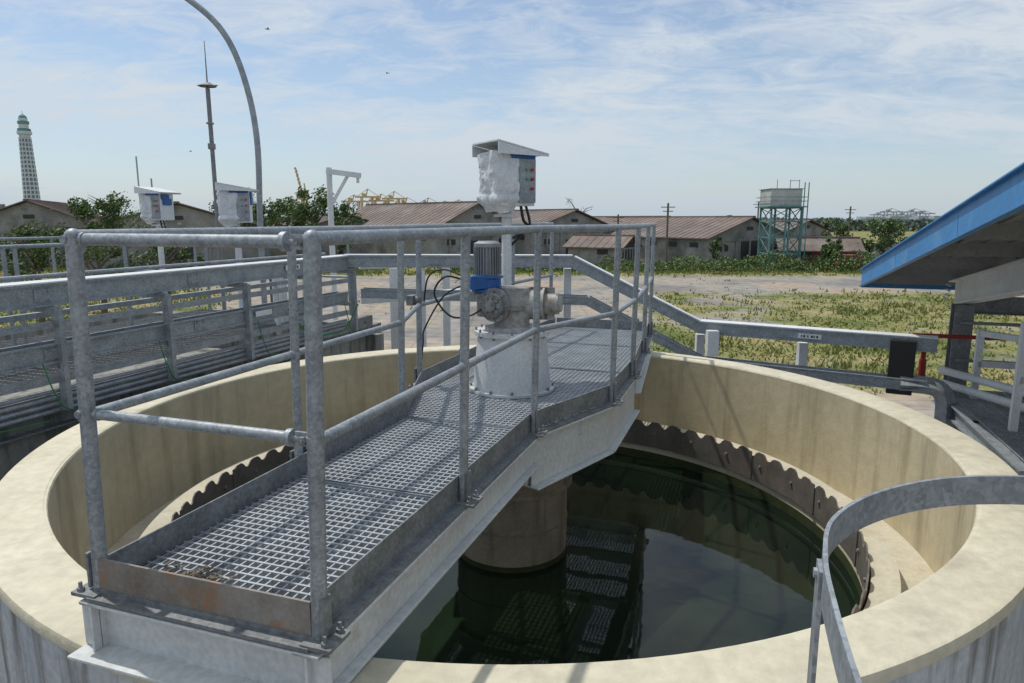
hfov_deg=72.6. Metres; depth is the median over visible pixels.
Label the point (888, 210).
port gantry crane
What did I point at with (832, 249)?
leafy tree
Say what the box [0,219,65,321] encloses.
leafy tree
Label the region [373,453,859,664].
tank water
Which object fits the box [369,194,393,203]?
port gantry crane
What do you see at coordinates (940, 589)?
concrete clarifier tank
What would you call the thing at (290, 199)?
leafy tree
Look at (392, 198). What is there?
port gantry crane
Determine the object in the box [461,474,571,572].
stilling well drum
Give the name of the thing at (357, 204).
port gantry crane
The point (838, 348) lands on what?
grass
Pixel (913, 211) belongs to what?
port gantry crane
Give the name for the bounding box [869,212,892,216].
port gantry crane
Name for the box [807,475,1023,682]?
ladder safety cage
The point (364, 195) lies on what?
port gantry crane
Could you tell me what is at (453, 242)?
door and windows
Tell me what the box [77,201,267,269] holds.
gabled warehouse
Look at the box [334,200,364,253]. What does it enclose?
leafy tree
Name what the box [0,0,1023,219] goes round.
sky
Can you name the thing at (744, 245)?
door and windows
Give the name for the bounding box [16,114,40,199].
minaret tower
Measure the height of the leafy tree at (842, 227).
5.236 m
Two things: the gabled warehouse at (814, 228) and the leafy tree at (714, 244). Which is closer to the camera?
the leafy tree at (714, 244)
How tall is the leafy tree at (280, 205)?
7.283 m
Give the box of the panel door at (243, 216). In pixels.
[236,193,249,220]
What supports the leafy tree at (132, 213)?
on the ground at (665, 284)
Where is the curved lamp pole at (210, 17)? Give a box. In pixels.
[185,0,266,303]
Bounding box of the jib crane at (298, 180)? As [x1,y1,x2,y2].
[294,167,308,204]
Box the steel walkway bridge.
[59,222,656,682]
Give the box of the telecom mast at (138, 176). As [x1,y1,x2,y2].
[135,156,152,211]
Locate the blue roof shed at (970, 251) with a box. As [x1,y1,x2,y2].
[859,162,1023,461]
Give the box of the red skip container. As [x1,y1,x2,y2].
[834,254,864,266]
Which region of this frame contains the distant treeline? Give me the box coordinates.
[252,215,933,230]
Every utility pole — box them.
[612,214,623,223]
[661,203,674,263]
[753,202,759,218]
[845,206,855,231]
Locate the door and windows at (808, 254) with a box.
[801,252,844,256]
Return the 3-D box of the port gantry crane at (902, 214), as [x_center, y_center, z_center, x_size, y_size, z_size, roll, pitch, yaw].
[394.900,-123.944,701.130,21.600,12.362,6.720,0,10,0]
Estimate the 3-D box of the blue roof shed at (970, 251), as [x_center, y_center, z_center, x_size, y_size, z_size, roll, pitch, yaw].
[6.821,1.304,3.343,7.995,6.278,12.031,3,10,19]
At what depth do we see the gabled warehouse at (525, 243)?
84.24 m
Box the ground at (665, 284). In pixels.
[0,229,1023,454]
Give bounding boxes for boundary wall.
[267,243,897,259]
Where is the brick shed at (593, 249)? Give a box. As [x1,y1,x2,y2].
[562,234,642,267]
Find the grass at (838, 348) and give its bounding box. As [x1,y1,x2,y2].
[0,257,1023,397]
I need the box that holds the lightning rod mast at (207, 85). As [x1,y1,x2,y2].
[197,41,226,309]
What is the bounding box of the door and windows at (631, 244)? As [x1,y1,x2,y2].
[597,240,634,260]
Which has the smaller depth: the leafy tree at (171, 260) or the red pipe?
the red pipe
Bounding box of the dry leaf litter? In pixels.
[163,560,236,581]
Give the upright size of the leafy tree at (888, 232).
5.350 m
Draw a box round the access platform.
[931,321,1023,475]
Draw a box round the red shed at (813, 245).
[771,236,865,266]
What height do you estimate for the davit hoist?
6.000 m
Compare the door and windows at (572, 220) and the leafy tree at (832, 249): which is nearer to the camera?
the leafy tree at (832, 249)
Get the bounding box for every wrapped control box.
[134,186,180,292]
[215,182,257,307]
[472,139,548,285]
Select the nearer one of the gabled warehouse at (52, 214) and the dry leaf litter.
the dry leaf litter
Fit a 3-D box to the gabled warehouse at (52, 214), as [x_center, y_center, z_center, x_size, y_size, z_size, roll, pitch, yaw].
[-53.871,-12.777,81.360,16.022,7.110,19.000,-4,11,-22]
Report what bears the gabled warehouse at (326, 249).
on the ground at (665, 284)
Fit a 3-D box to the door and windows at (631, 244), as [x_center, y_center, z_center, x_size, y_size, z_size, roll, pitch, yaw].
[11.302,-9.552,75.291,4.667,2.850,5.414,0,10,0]
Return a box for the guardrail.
[0,252,955,432]
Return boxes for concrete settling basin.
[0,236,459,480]
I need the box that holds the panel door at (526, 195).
[519,159,535,202]
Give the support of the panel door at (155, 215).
in the wrapped control box at (157, 208)
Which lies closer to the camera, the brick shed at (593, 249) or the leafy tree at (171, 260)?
the leafy tree at (171, 260)
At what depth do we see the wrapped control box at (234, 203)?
9.18 m
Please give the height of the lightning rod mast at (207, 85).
8.100 m
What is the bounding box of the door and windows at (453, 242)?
[447,215,501,253]
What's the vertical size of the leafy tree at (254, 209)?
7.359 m
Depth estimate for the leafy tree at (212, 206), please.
95.37 m
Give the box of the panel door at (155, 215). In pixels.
[150,195,160,218]
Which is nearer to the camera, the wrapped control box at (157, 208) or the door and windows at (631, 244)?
the wrapped control box at (157, 208)
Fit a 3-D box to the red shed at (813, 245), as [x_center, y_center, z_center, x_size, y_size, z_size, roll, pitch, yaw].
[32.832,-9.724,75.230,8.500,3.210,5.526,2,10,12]
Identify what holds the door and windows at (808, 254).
in the red shed at (813, 245)
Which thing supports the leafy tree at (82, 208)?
on the ground at (665, 284)
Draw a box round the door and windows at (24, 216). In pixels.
[17,215,48,267]
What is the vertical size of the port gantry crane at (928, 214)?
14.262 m
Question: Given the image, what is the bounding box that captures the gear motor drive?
[406,241,562,398]
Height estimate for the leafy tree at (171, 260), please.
4.819 m
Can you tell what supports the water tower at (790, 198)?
on the ground at (665, 284)
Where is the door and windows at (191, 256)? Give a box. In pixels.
[114,216,193,268]
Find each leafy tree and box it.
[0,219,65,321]
[52,191,135,313]
[85,191,155,272]
[129,223,204,293]
[208,187,256,224]
[240,197,282,226]
[264,196,310,221]
[265,197,307,226]
[285,184,344,225]
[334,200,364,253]
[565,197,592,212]
[709,236,726,265]
[820,237,843,267]
[821,218,853,236]
[861,217,907,254]
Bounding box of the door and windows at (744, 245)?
[650,226,771,264]
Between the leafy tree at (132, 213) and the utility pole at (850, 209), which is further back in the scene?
the utility pole at (850, 209)
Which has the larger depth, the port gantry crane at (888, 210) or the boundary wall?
the port gantry crane at (888, 210)
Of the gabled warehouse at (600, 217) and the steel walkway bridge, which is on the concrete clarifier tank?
the steel walkway bridge
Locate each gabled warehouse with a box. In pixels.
[0,199,106,267]
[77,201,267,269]
[266,213,369,257]
[351,201,512,253]
[498,208,610,253]
[593,216,607,219]
[602,216,791,265]
[761,219,835,235]
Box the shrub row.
[450,249,880,273]
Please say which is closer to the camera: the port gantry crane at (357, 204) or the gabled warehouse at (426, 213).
the gabled warehouse at (426, 213)
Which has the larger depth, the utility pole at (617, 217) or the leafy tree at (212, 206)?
the leafy tree at (212, 206)
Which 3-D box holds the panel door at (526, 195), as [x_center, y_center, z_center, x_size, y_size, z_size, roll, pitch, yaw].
[0.110,-1.167,5.063,0.139,0.314,0.022,-6,12,-31]
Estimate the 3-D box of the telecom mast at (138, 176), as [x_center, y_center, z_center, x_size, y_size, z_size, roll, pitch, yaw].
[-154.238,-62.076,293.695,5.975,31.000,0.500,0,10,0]
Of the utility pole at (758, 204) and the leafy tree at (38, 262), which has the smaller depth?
the leafy tree at (38, 262)
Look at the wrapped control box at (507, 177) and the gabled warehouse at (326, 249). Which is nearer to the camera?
the wrapped control box at (507, 177)
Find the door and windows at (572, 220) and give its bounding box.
[519,219,577,253]
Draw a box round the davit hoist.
[326,167,360,319]
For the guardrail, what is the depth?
7.25 m
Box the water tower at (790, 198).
[755,180,809,268]
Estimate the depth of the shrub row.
67.70 m
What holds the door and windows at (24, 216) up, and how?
in the gabled warehouse at (52, 214)
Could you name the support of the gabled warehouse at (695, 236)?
on the ground at (665, 284)
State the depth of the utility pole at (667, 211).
69.04 m
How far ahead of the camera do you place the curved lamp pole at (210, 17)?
10.54 m
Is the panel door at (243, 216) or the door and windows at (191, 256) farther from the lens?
the door and windows at (191, 256)
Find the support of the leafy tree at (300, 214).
on the ground at (665, 284)
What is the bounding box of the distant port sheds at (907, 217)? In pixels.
[856,216,939,220]
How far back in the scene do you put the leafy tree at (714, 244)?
69.29 m
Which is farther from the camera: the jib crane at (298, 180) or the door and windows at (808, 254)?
the jib crane at (298, 180)
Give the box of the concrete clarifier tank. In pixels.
[0,345,1023,682]
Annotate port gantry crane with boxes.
[341,195,367,212]
[355,189,380,207]
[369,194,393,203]
[382,191,406,202]
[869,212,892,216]
[880,208,902,216]
[894,212,916,215]
[903,208,925,216]
[912,210,935,215]
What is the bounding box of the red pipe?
[912,333,1006,375]
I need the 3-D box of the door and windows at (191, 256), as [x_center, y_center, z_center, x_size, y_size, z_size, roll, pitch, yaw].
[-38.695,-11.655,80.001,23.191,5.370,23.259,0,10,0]
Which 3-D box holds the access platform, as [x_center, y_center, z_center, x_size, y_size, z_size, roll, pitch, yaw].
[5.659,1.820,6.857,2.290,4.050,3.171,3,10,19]
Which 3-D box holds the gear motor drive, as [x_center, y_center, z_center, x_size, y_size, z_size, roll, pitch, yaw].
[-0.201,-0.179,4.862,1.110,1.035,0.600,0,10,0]
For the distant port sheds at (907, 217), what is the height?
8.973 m
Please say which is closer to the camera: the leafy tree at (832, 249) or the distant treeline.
the leafy tree at (832, 249)

